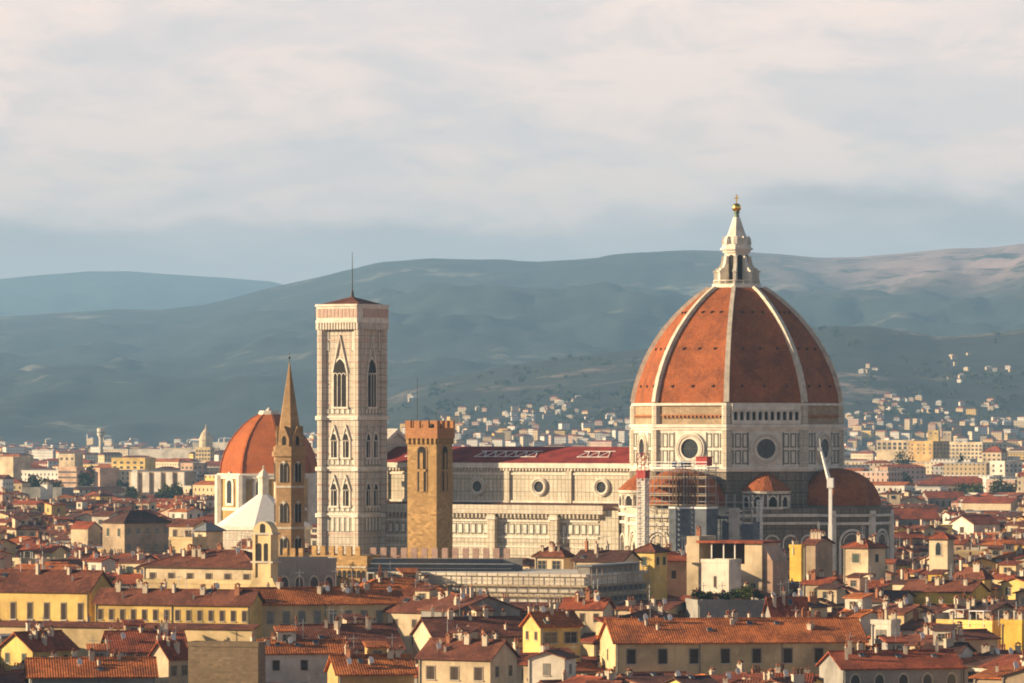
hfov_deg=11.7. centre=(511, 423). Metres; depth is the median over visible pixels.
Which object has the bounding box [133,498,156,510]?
house
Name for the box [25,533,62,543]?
house
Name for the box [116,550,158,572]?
house
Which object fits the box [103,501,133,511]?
house
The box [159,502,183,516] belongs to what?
house
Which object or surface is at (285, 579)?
window
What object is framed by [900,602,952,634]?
house
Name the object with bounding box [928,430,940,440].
apartment block
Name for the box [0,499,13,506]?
house
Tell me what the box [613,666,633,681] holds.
house
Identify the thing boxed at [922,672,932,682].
window
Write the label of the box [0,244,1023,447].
long hill ridge
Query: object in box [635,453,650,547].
hoist mast
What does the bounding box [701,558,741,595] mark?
tower house
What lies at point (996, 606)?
house
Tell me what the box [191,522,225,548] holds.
house
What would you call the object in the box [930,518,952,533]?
house
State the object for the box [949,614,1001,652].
house
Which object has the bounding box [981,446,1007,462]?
apartment block
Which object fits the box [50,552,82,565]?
house
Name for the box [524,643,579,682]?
house
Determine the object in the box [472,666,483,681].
window
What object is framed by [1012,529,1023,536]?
house
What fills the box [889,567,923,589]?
house
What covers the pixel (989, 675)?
house
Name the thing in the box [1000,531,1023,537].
house
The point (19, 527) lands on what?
house
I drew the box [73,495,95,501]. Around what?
house
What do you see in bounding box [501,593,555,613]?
house
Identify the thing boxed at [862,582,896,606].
house
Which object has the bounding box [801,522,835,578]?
house
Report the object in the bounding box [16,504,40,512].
house
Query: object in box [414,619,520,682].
house
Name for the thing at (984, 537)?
house
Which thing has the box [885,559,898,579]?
house
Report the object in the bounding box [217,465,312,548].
baptistery
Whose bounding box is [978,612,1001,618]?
house
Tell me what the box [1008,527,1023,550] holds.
house
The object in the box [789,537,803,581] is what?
tower house
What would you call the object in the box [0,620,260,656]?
gallery
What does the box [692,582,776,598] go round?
house
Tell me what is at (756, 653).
window
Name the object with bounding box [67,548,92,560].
house
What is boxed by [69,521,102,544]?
house
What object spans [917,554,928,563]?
house
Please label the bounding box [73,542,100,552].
house
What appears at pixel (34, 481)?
tree
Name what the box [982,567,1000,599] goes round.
house
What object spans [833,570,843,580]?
house
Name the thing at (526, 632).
window
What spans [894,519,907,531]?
house
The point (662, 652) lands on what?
window
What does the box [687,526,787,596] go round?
loggia house
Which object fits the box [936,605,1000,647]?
house
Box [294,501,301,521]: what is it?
window
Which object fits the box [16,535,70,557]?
house
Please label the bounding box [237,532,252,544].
house
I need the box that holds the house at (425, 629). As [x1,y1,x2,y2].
[409,600,522,661]
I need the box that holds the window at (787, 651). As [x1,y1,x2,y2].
[782,647,793,663]
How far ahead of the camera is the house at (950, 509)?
2143.00 m
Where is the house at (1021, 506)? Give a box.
[1018,498,1023,510]
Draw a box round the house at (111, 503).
[103,498,133,508]
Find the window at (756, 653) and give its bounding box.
[751,648,762,663]
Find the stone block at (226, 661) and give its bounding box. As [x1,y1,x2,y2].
[187,641,265,682]
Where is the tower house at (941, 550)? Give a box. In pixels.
[926,532,956,576]
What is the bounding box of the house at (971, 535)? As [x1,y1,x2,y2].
[956,531,998,539]
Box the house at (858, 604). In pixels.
[831,592,878,635]
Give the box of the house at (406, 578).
[352,564,453,595]
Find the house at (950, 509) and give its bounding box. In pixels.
[942,505,956,517]
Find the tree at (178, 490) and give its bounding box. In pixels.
[170,482,183,495]
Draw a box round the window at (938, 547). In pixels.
[934,541,941,555]
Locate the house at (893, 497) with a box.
[886,488,901,504]
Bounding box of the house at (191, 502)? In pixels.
[184,498,205,504]
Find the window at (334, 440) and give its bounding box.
[328,425,338,458]
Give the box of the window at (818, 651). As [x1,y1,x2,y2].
[813,647,823,663]
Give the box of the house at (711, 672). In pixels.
[693,668,716,675]
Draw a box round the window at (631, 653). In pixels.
[626,648,636,664]
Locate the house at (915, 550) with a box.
[895,539,922,555]
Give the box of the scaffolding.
[638,456,718,550]
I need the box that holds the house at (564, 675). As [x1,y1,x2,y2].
[537,670,606,682]
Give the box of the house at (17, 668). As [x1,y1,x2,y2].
[11,662,23,670]
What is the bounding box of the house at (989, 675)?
[969,661,1023,682]
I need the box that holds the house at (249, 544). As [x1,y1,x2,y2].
[234,538,252,552]
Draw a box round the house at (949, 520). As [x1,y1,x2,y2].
[945,512,968,523]
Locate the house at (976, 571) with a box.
[948,554,993,598]
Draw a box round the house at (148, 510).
[139,504,159,515]
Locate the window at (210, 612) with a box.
[207,610,213,621]
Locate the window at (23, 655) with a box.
[21,653,26,663]
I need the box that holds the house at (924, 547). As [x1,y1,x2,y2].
[913,537,928,555]
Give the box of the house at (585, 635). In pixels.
[581,633,595,638]
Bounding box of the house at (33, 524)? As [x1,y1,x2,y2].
[4,515,42,531]
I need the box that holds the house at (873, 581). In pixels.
[868,566,892,589]
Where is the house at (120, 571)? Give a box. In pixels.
[103,564,130,580]
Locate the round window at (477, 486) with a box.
[469,477,485,495]
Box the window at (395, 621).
[393,619,397,627]
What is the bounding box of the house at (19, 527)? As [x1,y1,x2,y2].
[4,515,38,537]
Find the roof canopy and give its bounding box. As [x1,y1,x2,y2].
[367,558,522,580]
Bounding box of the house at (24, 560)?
[12,551,65,566]
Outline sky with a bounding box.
[0,0,1023,284]
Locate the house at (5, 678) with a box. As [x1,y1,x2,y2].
[0,673,25,682]
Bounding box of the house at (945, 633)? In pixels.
[922,624,976,657]
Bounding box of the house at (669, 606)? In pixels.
[613,585,684,617]
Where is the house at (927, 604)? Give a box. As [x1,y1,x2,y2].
[922,595,948,607]
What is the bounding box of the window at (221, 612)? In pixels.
[219,610,224,621]
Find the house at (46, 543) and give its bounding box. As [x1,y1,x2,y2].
[44,542,70,556]
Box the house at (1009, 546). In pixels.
[979,536,1015,554]
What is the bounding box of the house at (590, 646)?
[581,616,615,655]
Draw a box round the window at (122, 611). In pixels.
[119,609,124,620]
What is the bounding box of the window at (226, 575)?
[224,573,230,578]
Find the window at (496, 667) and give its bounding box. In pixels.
[495,666,499,677]
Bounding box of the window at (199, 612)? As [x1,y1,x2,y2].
[196,610,202,621]
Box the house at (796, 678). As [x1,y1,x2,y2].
[759,668,807,682]
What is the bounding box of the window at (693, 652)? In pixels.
[688,648,699,664]
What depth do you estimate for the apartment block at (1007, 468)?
3405.02 m
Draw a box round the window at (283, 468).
[279,461,287,481]
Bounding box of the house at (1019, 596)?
[1012,589,1023,606]
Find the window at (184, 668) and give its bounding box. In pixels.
[181,665,187,675]
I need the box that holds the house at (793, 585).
[788,568,802,593]
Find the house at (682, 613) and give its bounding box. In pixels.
[678,595,693,617]
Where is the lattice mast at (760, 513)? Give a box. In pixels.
[756,500,762,539]
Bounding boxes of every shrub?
[690,590,705,599]
[704,591,718,599]
[715,591,729,599]
[726,587,741,597]
[734,585,754,599]
[750,589,763,599]
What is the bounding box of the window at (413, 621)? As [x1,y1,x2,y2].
[411,619,416,627]
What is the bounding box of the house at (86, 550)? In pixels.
[77,545,104,555]
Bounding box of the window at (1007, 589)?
[1005,587,1010,595]
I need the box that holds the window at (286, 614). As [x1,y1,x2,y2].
[283,611,289,623]
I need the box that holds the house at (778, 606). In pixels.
[762,578,809,616]
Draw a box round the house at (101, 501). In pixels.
[87,496,108,503]
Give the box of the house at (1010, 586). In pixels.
[998,567,1023,599]
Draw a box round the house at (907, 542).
[894,537,919,548]
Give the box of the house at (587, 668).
[551,647,605,675]
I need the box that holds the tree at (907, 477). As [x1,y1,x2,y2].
[903,471,912,482]
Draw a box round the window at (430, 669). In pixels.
[425,665,435,679]
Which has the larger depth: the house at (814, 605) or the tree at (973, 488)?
the tree at (973, 488)
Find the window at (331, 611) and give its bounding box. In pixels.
[330,610,336,622]
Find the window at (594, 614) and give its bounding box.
[592,613,598,622]
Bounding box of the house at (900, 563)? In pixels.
[894,556,911,567]
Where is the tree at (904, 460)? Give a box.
[894,448,913,463]
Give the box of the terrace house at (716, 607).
[685,582,765,617]
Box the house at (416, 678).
[413,658,418,682]
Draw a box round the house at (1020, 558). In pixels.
[1013,543,1023,566]
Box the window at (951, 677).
[946,672,956,682]
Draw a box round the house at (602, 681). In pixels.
[584,679,624,682]
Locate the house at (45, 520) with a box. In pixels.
[41,513,60,524]
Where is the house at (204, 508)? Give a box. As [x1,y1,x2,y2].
[185,503,211,514]
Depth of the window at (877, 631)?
906.00 m
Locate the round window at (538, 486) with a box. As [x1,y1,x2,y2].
[530,477,547,495]
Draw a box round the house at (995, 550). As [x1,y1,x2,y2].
[967,545,1004,558]
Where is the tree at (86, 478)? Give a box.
[77,465,94,486]
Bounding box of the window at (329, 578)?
[324,575,333,585]
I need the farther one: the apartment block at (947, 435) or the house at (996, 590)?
the apartment block at (947, 435)
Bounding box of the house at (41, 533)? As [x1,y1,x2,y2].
[39,529,48,536]
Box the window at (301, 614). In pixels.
[298,611,305,623]
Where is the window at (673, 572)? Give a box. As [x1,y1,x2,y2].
[671,570,676,579]
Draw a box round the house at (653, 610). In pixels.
[619,596,676,617]
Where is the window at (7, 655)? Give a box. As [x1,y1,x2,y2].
[5,652,9,663]
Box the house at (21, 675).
[0,663,27,682]
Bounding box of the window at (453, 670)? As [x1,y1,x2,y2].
[448,666,459,680]
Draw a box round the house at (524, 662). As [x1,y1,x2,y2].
[519,646,578,682]
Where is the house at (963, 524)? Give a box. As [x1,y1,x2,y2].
[948,514,1001,533]
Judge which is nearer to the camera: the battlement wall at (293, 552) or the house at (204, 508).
the battlement wall at (293, 552)
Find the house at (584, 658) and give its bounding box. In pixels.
[581,650,599,661]
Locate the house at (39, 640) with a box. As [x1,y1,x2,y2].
[0,620,79,670]
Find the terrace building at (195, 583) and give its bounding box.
[136,578,251,588]
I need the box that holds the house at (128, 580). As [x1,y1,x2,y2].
[112,562,148,587]
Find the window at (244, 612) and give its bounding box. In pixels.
[242,610,246,621]
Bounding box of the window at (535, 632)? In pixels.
[534,631,537,640]
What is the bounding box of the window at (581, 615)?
[579,613,584,622]
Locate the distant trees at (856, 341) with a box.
[387,325,1023,450]
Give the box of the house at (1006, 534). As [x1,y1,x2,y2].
[989,526,1012,536]
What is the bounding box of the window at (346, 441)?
[340,425,350,458]
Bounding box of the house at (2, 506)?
[0,500,15,510]
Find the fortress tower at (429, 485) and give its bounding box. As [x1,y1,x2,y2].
[405,396,454,557]
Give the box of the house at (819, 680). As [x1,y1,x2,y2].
[795,671,823,682]
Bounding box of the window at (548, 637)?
[543,632,558,644]
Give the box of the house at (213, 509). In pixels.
[199,500,214,512]
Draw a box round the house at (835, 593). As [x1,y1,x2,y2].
[815,583,847,607]
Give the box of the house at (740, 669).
[724,660,762,675]
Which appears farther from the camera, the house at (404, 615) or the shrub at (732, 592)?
the shrub at (732, 592)
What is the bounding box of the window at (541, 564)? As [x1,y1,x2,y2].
[537,560,546,568]
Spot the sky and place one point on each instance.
(277, 141)
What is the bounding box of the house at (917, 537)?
[894,525,925,544]
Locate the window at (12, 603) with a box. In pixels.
[9,601,15,619]
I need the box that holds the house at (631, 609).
[613,605,636,617]
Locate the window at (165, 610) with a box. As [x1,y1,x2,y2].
[163,609,168,620]
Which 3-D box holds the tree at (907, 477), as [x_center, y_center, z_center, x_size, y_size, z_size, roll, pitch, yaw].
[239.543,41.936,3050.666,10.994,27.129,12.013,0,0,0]
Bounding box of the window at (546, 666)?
[542,663,549,675]
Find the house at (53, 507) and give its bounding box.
[43,498,66,516]
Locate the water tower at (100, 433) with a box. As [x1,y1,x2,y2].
[97,428,104,452]
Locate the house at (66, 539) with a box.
[55,532,70,543]
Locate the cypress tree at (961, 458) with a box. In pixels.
[957,453,963,461]
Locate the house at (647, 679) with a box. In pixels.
[620,670,685,682]
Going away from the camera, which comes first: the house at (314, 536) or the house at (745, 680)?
the house at (745, 680)
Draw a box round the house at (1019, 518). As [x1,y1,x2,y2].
[1006,513,1023,520]
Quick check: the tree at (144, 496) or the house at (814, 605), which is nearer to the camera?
the house at (814, 605)
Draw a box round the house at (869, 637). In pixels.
[865,631,916,644]
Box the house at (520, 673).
[516,647,538,682]
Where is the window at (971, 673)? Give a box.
[968,671,978,682]
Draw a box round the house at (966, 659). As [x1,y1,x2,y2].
[960,656,988,682]
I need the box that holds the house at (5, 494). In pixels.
[0,485,12,502]
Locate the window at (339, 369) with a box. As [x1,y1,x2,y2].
[331,335,348,408]
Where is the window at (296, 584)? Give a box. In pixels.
[294,575,303,586]
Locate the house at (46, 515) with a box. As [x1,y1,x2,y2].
[41,513,57,519]
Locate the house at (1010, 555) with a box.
[992,545,1023,562]
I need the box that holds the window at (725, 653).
[720,648,730,664]
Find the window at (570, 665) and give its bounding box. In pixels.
[569,664,571,674]
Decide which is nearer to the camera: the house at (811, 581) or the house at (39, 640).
the house at (39, 640)
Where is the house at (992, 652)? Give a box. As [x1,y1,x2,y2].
[973,642,1021,656]
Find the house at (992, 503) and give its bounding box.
[960,497,1019,510]
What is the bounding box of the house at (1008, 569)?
[992,558,1023,584]
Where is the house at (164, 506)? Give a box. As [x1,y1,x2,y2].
[158,501,181,509]
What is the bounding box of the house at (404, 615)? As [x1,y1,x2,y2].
[382,580,450,655]
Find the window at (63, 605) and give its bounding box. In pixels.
[60,602,66,620]
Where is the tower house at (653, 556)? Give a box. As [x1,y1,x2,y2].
[633,543,670,599]
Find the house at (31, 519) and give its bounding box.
[26,514,46,524]
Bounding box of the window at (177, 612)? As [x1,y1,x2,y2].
[175,609,179,620]
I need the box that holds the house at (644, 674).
[617,672,664,677]
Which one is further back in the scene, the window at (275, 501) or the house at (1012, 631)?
the window at (275, 501)
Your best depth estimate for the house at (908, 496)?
2330.68 m
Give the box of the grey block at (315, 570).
[278,557,336,586]
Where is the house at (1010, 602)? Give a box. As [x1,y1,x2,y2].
[976,594,1014,604]
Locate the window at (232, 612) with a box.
[230,610,235,621]
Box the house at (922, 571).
[909,553,928,576]
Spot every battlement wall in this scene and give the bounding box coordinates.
[283,548,303,556]
[370,547,509,557]
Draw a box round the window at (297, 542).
[294,536,301,554]
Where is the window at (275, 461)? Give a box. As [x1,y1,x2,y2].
[274,461,275,481]
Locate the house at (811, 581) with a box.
[800,569,843,595]
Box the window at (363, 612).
[360,610,367,616]
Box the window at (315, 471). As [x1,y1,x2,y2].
[314,471,316,504]
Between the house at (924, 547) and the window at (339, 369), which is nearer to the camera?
the window at (339, 369)
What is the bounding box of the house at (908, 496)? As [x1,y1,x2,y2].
[901,490,927,507]
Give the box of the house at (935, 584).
[901,564,990,605]
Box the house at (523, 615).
[520,607,538,619]
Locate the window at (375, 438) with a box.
[372,425,379,458]
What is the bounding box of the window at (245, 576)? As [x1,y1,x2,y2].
[243,573,249,579]
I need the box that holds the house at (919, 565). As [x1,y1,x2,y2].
[911,558,928,567]
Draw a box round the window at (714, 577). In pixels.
[713,576,716,587]
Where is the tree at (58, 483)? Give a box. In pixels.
[50,479,63,486]
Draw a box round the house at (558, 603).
[554,598,561,610]
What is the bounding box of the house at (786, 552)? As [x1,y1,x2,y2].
[782,549,789,564]
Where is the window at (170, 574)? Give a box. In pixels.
[168,572,174,578]
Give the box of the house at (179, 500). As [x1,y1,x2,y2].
[166,497,181,502]
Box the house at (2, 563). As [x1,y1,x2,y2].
[0,556,7,568]
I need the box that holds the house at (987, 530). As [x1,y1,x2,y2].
[973,527,1005,536]
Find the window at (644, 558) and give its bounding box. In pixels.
[640,556,646,565]
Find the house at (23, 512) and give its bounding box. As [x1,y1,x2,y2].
[0,505,41,520]
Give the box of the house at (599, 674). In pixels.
[587,668,607,675]
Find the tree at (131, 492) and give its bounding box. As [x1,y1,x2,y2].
[124,486,137,497]
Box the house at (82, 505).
[71,499,92,511]
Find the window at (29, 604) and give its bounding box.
[26,602,32,619]
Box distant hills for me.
[0,271,282,316]
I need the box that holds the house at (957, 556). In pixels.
[924,554,966,563]
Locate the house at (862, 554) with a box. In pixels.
[840,525,888,583]
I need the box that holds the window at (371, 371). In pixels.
[366,335,377,408]
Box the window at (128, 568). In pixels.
[126,566,132,572]
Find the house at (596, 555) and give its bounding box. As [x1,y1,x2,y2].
[570,536,642,569]
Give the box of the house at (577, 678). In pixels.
[559,668,614,682]
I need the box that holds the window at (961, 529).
[959,527,963,532]
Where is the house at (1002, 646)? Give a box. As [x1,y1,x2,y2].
[975,643,1005,654]
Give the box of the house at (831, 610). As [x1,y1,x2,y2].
[826,601,843,616]
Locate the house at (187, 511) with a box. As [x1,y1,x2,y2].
[167,504,204,518]
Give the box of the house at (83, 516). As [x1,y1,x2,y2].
[66,508,91,520]
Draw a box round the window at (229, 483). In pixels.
[224,472,233,505]
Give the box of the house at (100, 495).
[88,489,113,500]
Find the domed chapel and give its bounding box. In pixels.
[215,408,316,524]
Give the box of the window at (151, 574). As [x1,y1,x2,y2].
[149,572,155,577]
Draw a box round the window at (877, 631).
[875,629,885,638]
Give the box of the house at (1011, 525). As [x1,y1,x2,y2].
[1004,516,1023,531]
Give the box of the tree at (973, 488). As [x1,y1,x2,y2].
[967,482,985,492]
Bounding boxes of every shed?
[21,487,73,498]
[129,449,194,458]
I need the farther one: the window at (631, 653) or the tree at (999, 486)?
the tree at (999, 486)
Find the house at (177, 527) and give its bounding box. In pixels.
[166,519,207,536]
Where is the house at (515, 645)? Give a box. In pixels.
[511,638,522,652]
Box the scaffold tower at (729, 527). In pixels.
[718,494,759,539]
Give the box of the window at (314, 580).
[309,575,318,586]
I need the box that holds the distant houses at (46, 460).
[0,352,1023,682]
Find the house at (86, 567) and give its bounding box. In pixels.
[82,559,116,580]
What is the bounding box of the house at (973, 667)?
[962,647,1012,682]
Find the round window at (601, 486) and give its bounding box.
[593,478,609,496]
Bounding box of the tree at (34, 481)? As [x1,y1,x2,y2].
[27,474,42,486]
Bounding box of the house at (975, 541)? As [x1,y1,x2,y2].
[967,533,986,549]
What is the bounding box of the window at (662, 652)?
[657,648,668,664]
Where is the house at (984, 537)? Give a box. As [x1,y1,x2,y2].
[981,531,1007,540]
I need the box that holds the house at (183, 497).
[174,492,197,499]
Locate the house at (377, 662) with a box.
[324,634,417,682]
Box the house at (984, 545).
[976,532,1006,549]
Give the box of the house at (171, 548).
[158,544,179,558]
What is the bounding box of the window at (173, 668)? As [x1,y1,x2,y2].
[170,665,176,676]
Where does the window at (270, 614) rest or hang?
in the palace at (287, 605)
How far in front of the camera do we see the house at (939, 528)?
1700.75 m
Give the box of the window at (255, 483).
[251,472,259,497]
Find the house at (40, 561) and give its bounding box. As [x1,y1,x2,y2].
[34,555,69,563]
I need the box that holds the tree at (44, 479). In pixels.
[36,477,52,486]
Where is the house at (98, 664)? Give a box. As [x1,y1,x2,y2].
[24,637,158,682]
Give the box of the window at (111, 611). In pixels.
[109,609,113,620]
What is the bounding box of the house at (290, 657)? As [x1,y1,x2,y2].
[257,621,347,682]
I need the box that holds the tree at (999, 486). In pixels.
[989,476,1016,491]
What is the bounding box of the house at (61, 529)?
[41,522,70,536]
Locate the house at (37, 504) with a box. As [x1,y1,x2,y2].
[12,496,43,512]
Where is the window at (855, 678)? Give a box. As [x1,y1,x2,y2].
[850,673,860,682]
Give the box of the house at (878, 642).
[865,635,885,649]
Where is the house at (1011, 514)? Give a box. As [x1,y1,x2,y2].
[1000,508,1023,518]
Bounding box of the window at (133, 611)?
[131,609,135,618]
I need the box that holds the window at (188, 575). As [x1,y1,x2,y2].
[186,573,193,578]
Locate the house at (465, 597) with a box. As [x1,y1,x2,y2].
[417,579,523,616]
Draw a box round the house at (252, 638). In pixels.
[250,634,270,640]
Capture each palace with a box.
[0,551,114,621]
[91,573,265,638]
[100,510,171,553]
[240,569,403,638]
[310,546,390,585]
[374,562,649,614]
[597,606,868,674]
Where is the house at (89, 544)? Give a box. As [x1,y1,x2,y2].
[83,541,102,545]
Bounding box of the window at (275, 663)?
[272,660,280,670]
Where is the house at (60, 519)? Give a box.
[43,516,68,528]
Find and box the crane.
[817,438,833,540]
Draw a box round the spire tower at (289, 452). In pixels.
[272,352,306,556]
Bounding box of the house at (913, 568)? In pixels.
[896,554,920,575]
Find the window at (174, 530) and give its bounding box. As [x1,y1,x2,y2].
[173,529,176,536]
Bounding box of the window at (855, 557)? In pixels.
[851,553,860,563]
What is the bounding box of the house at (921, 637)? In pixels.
[904,623,957,648]
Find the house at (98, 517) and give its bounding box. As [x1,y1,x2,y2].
[90,511,119,526]
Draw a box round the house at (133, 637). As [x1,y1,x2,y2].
[100,612,187,656]
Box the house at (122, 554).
[117,546,150,556]
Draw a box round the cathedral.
[381,194,893,574]
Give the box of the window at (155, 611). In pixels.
[152,609,157,620]
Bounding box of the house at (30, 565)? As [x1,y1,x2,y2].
[13,559,75,569]
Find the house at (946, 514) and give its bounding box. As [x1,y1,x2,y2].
[941,507,964,523]
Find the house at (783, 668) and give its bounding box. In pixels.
[762,663,784,672]
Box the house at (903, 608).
[875,595,927,624]
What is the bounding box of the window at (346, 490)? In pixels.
[340,475,350,507]
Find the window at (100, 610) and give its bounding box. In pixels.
[97,608,102,619]
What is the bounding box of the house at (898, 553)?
[894,537,909,557]
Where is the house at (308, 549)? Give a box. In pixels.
[304,542,316,555]
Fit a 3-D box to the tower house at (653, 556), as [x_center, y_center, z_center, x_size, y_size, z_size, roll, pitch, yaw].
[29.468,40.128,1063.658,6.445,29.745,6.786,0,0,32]
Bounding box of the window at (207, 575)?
[205,573,211,578]
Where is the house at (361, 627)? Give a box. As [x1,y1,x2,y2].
[279,608,405,653]
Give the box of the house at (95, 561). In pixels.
[82,550,118,571]
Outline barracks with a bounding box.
[914,476,982,490]
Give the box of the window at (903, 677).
[898,673,908,682]
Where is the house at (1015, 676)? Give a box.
[997,668,1023,682]
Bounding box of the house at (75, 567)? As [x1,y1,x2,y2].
[70,564,82,569]
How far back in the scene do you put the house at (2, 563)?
1263.47 m
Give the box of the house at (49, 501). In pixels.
[40,495,66,511]
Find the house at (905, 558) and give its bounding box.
[899,549,919,563]
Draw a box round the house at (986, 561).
[958,543,998,570]
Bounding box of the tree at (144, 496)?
[134,494,147,498]
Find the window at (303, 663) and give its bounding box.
[300,660,308,670]
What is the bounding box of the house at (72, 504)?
[57,498,88,509]
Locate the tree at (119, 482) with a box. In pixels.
[116,479,128,489]
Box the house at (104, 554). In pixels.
[92,549,122,556]
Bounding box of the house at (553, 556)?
[531,531,574,568]
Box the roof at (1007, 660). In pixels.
[979,651,1023,670]
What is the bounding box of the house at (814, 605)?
[793,580,830,616]
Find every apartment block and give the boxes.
[0,457,30,479]
[40,484,52,498]
[58,467,84,486]
[59,454,82,466]
[93,468,118,486]
[111,458,155,469]
[129,471,195,494]
[180,463,206,475]
[193,442,227,449]
[195,447,214,461]
[876,440,919,459]
[879,467,896,470]
[909,441,949,461]
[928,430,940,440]
[943,431,952,441]
[949,442,1006,461]
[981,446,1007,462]
[989,461,1021,476]
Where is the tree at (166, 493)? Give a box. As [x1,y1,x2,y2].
[154,483,174,497]
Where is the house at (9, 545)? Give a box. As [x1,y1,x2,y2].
[0,530,17,560]
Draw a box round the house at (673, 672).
[634,671,687,674]
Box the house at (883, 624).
[870,601,900,645]
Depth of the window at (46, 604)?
938.19 m
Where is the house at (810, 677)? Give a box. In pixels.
[771,663,816,682]
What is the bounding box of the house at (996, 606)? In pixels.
[968,596,1014,617]
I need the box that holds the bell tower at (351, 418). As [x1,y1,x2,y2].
[315,252,388,554]
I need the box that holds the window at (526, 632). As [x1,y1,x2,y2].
[525,631,528,639]
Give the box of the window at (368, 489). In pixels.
[364,475,371,507]
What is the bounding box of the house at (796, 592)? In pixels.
[787,589,850,596]
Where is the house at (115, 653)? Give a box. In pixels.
[113,649,126,655]
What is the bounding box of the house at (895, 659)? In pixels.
[815,629,966,682]
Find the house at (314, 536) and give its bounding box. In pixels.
[311,524,316,544]
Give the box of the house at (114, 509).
[93,506,123,512]
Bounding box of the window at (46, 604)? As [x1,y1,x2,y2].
[43,602,49,620]
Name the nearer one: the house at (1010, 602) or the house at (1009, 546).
the house at (1010, 602)
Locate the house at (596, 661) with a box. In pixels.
[586,656,599,663]
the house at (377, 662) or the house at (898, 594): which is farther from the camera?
the house at (898, 594)
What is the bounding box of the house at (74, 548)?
[68,542,94,555]
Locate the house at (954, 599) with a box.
[953,592,970,603]
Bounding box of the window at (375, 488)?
[372,474,379,507]
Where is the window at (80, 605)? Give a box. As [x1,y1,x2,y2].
[77,602,83,620]
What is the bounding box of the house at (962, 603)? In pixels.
[942,594,974,617]
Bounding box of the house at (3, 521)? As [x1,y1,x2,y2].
[0,513,14,524]
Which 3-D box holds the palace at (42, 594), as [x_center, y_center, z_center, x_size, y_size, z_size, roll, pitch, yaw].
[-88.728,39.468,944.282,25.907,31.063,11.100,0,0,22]
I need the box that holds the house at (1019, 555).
[1002,553,1021,561]
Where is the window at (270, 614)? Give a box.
[266,611,274,624]
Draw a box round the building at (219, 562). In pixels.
[139,532,252,579]
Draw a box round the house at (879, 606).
[872,595,898,610]
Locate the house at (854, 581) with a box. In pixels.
[841,573,870,593]
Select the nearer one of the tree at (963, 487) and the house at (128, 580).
the house at (128, 580)
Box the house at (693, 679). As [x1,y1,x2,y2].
[662,675,719,682]
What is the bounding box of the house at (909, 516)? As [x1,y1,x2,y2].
[893,508,940,525]
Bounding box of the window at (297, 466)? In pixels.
[294,461,301,481]
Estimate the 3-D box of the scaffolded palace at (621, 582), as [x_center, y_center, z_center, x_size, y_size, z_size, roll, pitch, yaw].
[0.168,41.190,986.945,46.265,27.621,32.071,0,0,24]
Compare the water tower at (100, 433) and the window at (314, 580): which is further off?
the water tower at (100, 433)
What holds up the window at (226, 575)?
in the building at (219, 562)
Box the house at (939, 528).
[925,519,948,531]
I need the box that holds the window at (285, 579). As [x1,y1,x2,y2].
[282,575,288,586]
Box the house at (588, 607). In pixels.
[558,579,615,635]
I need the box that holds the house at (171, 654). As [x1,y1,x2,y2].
[148,626,187,682]
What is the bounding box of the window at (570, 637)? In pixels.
[563,631,578,643]
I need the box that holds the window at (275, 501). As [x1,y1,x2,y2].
[274,501,275,521]
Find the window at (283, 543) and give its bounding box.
[279,536,287,554]
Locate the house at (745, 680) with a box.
[722,675,765,682]
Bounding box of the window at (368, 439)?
[364,425,371,458]
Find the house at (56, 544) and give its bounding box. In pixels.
[36,539,71,549]
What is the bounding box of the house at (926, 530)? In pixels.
[910,518,936,535]
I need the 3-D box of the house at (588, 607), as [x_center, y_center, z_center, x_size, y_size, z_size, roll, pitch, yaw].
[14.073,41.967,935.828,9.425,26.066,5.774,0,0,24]
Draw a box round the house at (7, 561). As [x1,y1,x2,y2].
[0,541,13,567]
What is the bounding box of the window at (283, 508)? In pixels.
[279,501,287,521]
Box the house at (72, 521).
[68,517,81,524]
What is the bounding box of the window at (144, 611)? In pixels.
[142,609,146,620]
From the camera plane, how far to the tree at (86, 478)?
3039.03 m
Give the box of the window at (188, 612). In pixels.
[185,610,191,621]
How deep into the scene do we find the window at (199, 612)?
924.32 m
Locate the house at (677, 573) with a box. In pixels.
[663,538,686,596]
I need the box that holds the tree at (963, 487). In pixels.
[953,482,969,494]
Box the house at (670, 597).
[667,594,679,599]
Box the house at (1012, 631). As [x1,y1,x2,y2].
[998,602,1023,649]
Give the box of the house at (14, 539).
[4,530,60,541]
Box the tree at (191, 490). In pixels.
[189,481,196,494]
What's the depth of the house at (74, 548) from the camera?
1492.35 m
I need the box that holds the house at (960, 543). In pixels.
[954,532,972,549]
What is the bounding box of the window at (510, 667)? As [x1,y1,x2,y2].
[508,665,512,676]
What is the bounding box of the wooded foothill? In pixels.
[387,326,1023,450]
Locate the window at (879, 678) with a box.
[874,673,884,682]
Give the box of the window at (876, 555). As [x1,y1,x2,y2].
[875,554,878,562]
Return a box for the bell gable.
[249,521,280,586]
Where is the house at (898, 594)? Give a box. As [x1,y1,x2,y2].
[869,574,916,603]
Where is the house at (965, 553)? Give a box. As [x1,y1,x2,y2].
[954,541,984,558]
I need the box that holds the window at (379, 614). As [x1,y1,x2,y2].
[376,610,382,622]
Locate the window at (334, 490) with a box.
[328,475,338,507]
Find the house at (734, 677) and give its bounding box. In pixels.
[710,668,775,682]
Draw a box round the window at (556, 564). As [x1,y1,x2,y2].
[552,560,560,568]
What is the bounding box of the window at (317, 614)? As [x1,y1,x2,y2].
[313,610,321,623]
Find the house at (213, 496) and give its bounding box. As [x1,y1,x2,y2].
[194,494,214,505]
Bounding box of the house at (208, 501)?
[196,494,214,506]
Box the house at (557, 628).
[519,595,584,661]
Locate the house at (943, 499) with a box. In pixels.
[920,491,964,507]
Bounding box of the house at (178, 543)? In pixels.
[168,526,207,552]
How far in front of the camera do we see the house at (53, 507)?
1923.89 m

